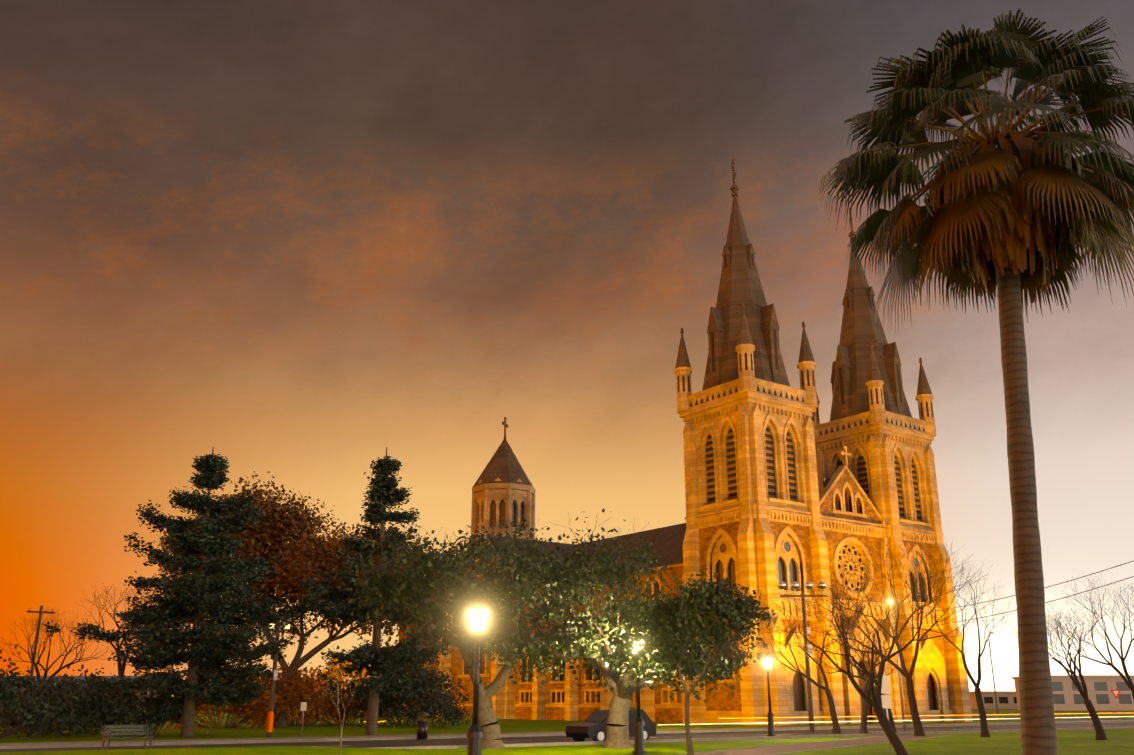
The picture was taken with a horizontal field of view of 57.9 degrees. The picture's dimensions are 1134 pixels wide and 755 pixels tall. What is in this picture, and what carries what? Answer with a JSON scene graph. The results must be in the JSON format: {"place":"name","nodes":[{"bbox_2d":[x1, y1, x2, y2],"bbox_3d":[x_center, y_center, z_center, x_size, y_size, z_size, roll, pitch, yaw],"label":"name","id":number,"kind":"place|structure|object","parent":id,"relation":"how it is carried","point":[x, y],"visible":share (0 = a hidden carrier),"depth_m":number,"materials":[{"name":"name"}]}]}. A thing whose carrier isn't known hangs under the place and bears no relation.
{"place":"outdoors","nodes":[
{"label":"outdoors","id":0,"kind":"place"},
{"bbox_2d":[0,676,158,708],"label":"hedge","id":1,"kind":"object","parent":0,"point":[108,677],"depth_m":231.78,"materials":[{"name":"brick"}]},
{"bbox_2d":[0,702,1133,754],"bbox_3d":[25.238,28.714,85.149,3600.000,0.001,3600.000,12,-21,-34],"label":"ground","id":2,"kind":"structure","parent":0,"point":[1085,742],"depth_m":56.65,"materials":[{"name":"green plant"}]},
{"bbox_2d":[26,606,54,682],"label":"service pole","id":3,"kind":"object","parent":2,"relation":"on","point":[34,650],"visible":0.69,"depth_m":86.75,"materials":[{"name":"brown wood"}]},
{"bbox_2d":[0,645,92,739],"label":"shrub","id":4,"kind":"object","parent":2,"relation":"on","point":[46,715],"depth_m":50.60,"materials":[{"name":"green plant"}]},
{"bbox_2d":[0,606,119,686],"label":"bare tree","id":5,"kind":"object","parent":2,"relation":"on","point":[50,666],"visible":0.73,"depth_m":72.91,"materials":[{"name":"brown plant"}]},
{"bbox_2d":[0,666,122,734],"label":"shrub","id":6,"kind":"object","parent":2,"relation":"on","point":[61,683],"depth_m":58.58,"materials":[{"name":"green plant"}]},
{"bbox_2d":[0,675,171,736],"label":"shrub","id":7,"kind":"object","parent":2,"relation":"on","point":[83,703],"depth_m":55.78,"materials":[{"name":"green plant"}]},
{"bbox_2d":[75,584,151,723],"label":"bare tree","id":8,"kind":"object","parent":2,"relation":"on","point":[121,668],"visible":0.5,"depth_m":84.57,"materials":[{"name":"brown plant"}]},
{"bbox_2d":[101,724,153,749],"bbox_3d":[-16.854,13.789,39.310,1.800,0.900,0.640,16,-24,-42],"label":"park bench","id":9,"kind":"object","parent":2,"relation":"on","point":[145,728],"visible":0.92,"depth_m":39.49,"materials":[{"name":"grey"}]},
{"bbox_2d":[99,677,183,736],"bbox_3d":[-22.194,17.514,54.590,5.376,3.201,5.323,12,-21,-34],"label":"shrub","id":10,"kind":"object","parent":2,"relation":"on","point":[151,704],"depth_m":53.40,"materials":[{"name":"green plant"}]},
{"bbox_2d":[44,447,335,736],"bbox_3d":[-20.151,11.136,54.987,13.783,15.404,15.216,12,-21,-34],"label":"conifer","id":11,"kind":"object","parent":2,"relation":"on","point":[187,539],"depth_m":53.78,"materials":[{"name":"green plant"}]},
{"bbox_2d":[158,676,296,728],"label":"shrub","id":12,"kind":"object","parent":2,"relation":"on","point":[260,714],"depth_m":69.56,"materials":[{"name":"green plant"}]},
{"bbox_2d":[266,624,289,736],"bbox_3d":[-15.255,15.743,53.407,1.120,5.650,0.410,12,-21,-34],"label":"flood pole","id":13,"kind":"object","parent":2,"relation":"on","point":[271,704],"visible":0.69,"depth_m":53.23,"materials":[{"name":"grey"}]},
{"bbox_2d":[235,655,365,727],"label":"shrub","id":14,"kind":"object","parent":2,"relation":"on","point":[299,685],"depth_m":74.13,"materials":[{"name":"green plant"}]},
{"bbox_2d":[300,702,306,733],"bbox_3d":[-14.665,18.922,56.921,0.320,1.700,0.078,0,-18,1],"label":"sign post","id":15,"kind":"object","parent":2,"relation":"on","point":[303,706],"visible":1,"depth_m":57.04,"materials":[{"name":"grey metal"}]},
{"bbox_2d":[152,471,469,726],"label":"tree","id":16,"kind":"object","parent":2,"relation":"on","point":[297,561],"depth_m":76.01,"materials":[{"name":"brown plant"}]},
{"bbox_2d":[299,682,385,724],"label":"shrub","id":17,"kind":"object","parent":2,"relation":"on","point":[353,711],"depth_m":80.16,"materials":[{"name":"green plant"}]},
{"bbox_2d":[309,658,380,754],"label":"sapling","id":18,"kind":"object","parent":2,"relation":"on","point":[330,674],"depth_m":28.91,"materials":[{"name":"orange plant"}]},
{"bbox_2d":[295,447,452,734],"bbox_3d":[-11.029,11.757,57.969,9.139,16.001,9.193,12,-21,-34],"label":"conifer","id":19,"kind":"object","parent":2,"relation":"on","point":[385,491],"depth_m":56.67,"materials":[{"name":"green plant"}]},
{"bbox_2d":[341,640,469,725],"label":"shrub","id":20,"kind":"object","parent":2,"relation":"on","point":[393,702],"depth_m":77.65,"materials":[{"name":"plant"}]},
{"bbox_2d":[403,689,469,727],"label":"shrub","id":21,"kind":"object","parent":2,"relation":"on","point":[430,704],"depth_m":71.07,"materials":[{"name":"green plant"}]},
{"bbox_2d":[331,511,588,748],"bbox_3d":[-3.585,9.704,39.966,9.705,9.286,11.317,12,-21,-34],"label":"green tree","id":22,"kind":"object","parent":2,"relation":"on","point":[440,564],"depth_m":38.84,"materials":[{"name":"green plant"}]},
{"bbox_2d":[0,742,927,754],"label":"lawn rise","id":23,"kind":"structure","parent":2,"relation":"on","point":[668,748],"depth_m":34.19,"materials":[{"name":"green plant"}]},
{"bbox_2d":[465,596,490,754],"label":"lamp post","id":24,"kind":"object","parent":23,"relation":"on","point":[474,733],"depth_m":24.55,"materials":[{"name":"black metal"}]},
{"bbox_2d":[628,635,645,754],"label":"lamp post","id":25,"kind":"object","parent":23,"relation":"on","point":[638,723],"depth_m":35.83,"materials":[{"name":"black metal"}]},
{"bbox_2d":[480,508,772,748],"bbox_3d":[2.303,10.022,41.389,12.062,9.536,14.161,12,-21,-34],"label":"green tree","id":26,"kind":"object","parent":2,"relation":"on","point":[618,569],"depth_m":39.19,"materials":[{"name":"green plant"}]},
{"bbox_2d":[358,159,972,725],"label":"cathedral","id":27,"kind":"structure","parent":2,"relation":"on","point":[784,485],"depth_m":90.62,"materials":[{"name":"stone"}]},
{"bbox_2d":[623,568,775,754],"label":"small tree","id":28,"kind":"object","parent":2,"relation":"on","point":[725,605],"depth_m":32.41,"materials":[{"name":"green plant"}]},
{"bbox_2d":[745,587,861,733],"bbox_3d":[13.542,16.455,60.371,8.141,8.682,6.057,3,-18,-8],"label":"bare tree","id":29,"kind":"object","parent":2,"relation":"on","point":[836,726],"visible":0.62,"depth_m":59.69,"materials":[{"name":"brown plant"}]},
{"bbox_2d":[792,598,896,732],"bbox_3d":[15.646,16.409,58.367,6.054,7.564,6.479,12,-21,-34],"label":"bare tree","id":30,"kind":"object","parent":2,"relation":"on","point":[891,720],"visible":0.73,"depth_m":57.99,"materials":[{"name":"brown plant"}]},
{"bbox_2d":[823,607,924,733],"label":"bare tree","id":31,"kind":"object","parent":2,"relation":"on","point":[863,725],"visible":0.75,"depth_m":54.84,"materials":[{"name":"brown plant"}]},
{"bbox_2d":[761,551,1003,754],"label":"bare tree","id":32,"kind":"object","parent":2,"relation":"on","point":[874,702],"visible":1,"depth_m":26.70,"materials":[{"name":"brown plant"}]},
{"bbox_2d":[881,674,891,754],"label":"sign post","id":33,"kind":"object","parent":2,"relation":"on","point":[886,700],"visible":0.73,"depth_m":32.40,"materials":[{"name":"grey metal"}]},
{"bbox_2d":[782,522,993,735],"bbox_3d":[17.746,13.703,56.441,11.969,11.567,9.595,-12,-21,34],"label":"bare tree","id":34,"kind":"object","parent":2,"relation":"on","point":[914,713],"visible":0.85,"depth_m":55.41,"materials":[{"name":"brown plant"}]},
{"bbox_2d":[893,565,1016,736],"bbox_3d":[21.670,14.499,54.444,7.392,8.847,6.286,0,-18,1],"label":"bare tree","id":35,"kind":"object","parent":2,"relation":"on","point":[983,718],"visible":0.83,"depth_m":54.00,"materials":[{"name":"brown plant"}]},
{"bbox_2d":[816,8,1133,754],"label":"palm","id":36,"kind":"object","parent":2,"relation":"on","point":[1070,67],"depth_m":13.72,"materials":[{"name":"green plant"}]},
{"bbox_2d":[867,150,1133,332],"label":"palm fronds","id":37,"kind":"object","parent":36,"relation":"attached to","point":[1104,227],"visible":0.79,"depth_m":13.87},
{"bbox_2d":[876,68,1117,243],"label":"palm petioles","id":38,"kind":"object","parent":37,"relation":"on","point":[1024,131],"visible":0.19,"depth_m":14.44,"materials":[{"name":"brown"}]},
{"bbox_2d":[924,131,1086,302],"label":"dead palm fronds","id":39,"kind":"object","parent":36,"relation":"attached to","point":[1029,246],"visible":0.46,"depth_m":13.71,"materials":[{"name":"brown plant"}]},
{"bbox_2d":[1011,608,1107,739],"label":"bare tree","id":40,"kind":"object","parent":2,"relation":"on","point":[1099,729],"visible":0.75,"depth_m":49.53,"materials":[{"name":"brown plant"}]},
{"bbox_2d":[1045,572,1133,700],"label":"bare tree","id":41,"kind":"object","parent":2,"relation":"on","point":[1129,683],"visible":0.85,"depth_m":52.59,"materials":[{"name":"brown plant"}]},
{"bbox_2d":[1111,690,1119,720],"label":"give way sign","id":42,"kind":"object","parent":2,"relation":"on","point":[1115,693],"visible":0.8,"depth_m":88.73,"materials":[{"name":"grey"}]},
{"bbox_2d":[0,722,1133,751],"bbox_3d":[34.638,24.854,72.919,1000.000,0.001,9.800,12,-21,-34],"label":"road","id":43,"kind":"structure","parent":0,"point":[414,742],"depth_m":49.23,"materials":[{"name":"grey asphalt"}]},
{"bbox_2d":[415,712,429,739],"bbox_3d":[-6.840,16.501,48.510,0.640,1.260,0.640,12,-21,-34],"label":"rubbish bin","id":44,"kind":"object","parent":43,"relation":"on","point":[422,729],"visible":1,"depth_m":48.29,"materials":[{"name":"black metal"}]},
{"bbox_2d":[0,720,1133,748],"bbox_3d":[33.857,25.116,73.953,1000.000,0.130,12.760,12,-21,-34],"label":"kerbs","id":45,"kind":"structure","parent":43,"relation":"on","point":[199,741],"depth_m":48.52,"materials":[{"name":"concrete"}]},
{"bbox_2d":[565,709,655,741],"bbox_3d":[1.978,15.580,45.868,3.900,1.412,1.690,12,-21,-34],"label":"parked car","id":46,"kind":"object","parent":43,"relation":"on","point":[593,725],"visible":0.54,"depth_m":45.35,"materials":[{"name":"black paint"}]},
{"bbox_2d":[761,653,775,735],"bbox_3d":[10.465,16.378,53.043,0.480,4.220,0.480,12,-21,-34],"label":"lamp post","id":47,"kind":"object","parent":43,"relation":"on","point":[771,717],"depth_m":52.94,"materials":[{"name":"black metal"}]},
{"bbox_2d":[778,581,825,731],"bbox_3d":[14.422,16.701,61.648,2.960,8.780,0.604,0,-18,1],"label":"flood pole","id":48,"kind":"object","parent":43,"relation":"on","point":[782,585],"visible":0.79,"depth_m":61.96,"materials":[{"name":"grey metal"}]},
{"bbox_2d":[887,598,905,729],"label":"street light","id":49,"kind":"object","parent":43,"relation":"on","point":[901,698],"visible":0.58,"depth_m":65.11,"materials":[{"name":"grey metal"}]},
{"bbox_2d":[894,560,1133,630],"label":"power lines","id":50,"kind":"object","parent":49,"relation":"attached to","point":[1015,595],"visible":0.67,"depth_m":52.47,"materials":[{"name":"black metal"}]},
{"bbox_2d":[0,0,1133,697],"label":"sky","id":51,"kind":"structure","parent":0,"point":[300,242],"materials":[{"name":"orange"}]},
{"bbox_2d":[226,707,1133,720],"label":"wall","id":52,"kind":"structure","parent":0,"point":[1058,719],"depth_m":101.65,"materials":[{"name":"concrete"}]},
{"bbox_2d":[659,713,1133,724],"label":"light trails","id":53,"kind":"object","parent":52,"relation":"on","point":[876,716],"visible":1,"depth_m":64.69,"materials":[{"name":"beige"}]},
{"bbox_2d":[988,632,998,716],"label":"street light","id":54,"kind":"object","parent":52,"relation":"on","point":[993,678],"visible":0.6,"depth_m":115.15,"materials":[{"name":"grey metal"}]},
{"bbox_2d":[672,736,944,754],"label":"park path","id":55,"kind":"structure","parent":0,"point":[791,748],"depth_m":41.68,"materials":[{"name":"concrete"}]},
{"bbox_2d":[969,675,1133,710],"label":"buildings","id":56,"kind":"structure","parent":0,"point":[1067,696],"depth_m":195.23,"materials":[{"name":"grey concrete"}]}
]}

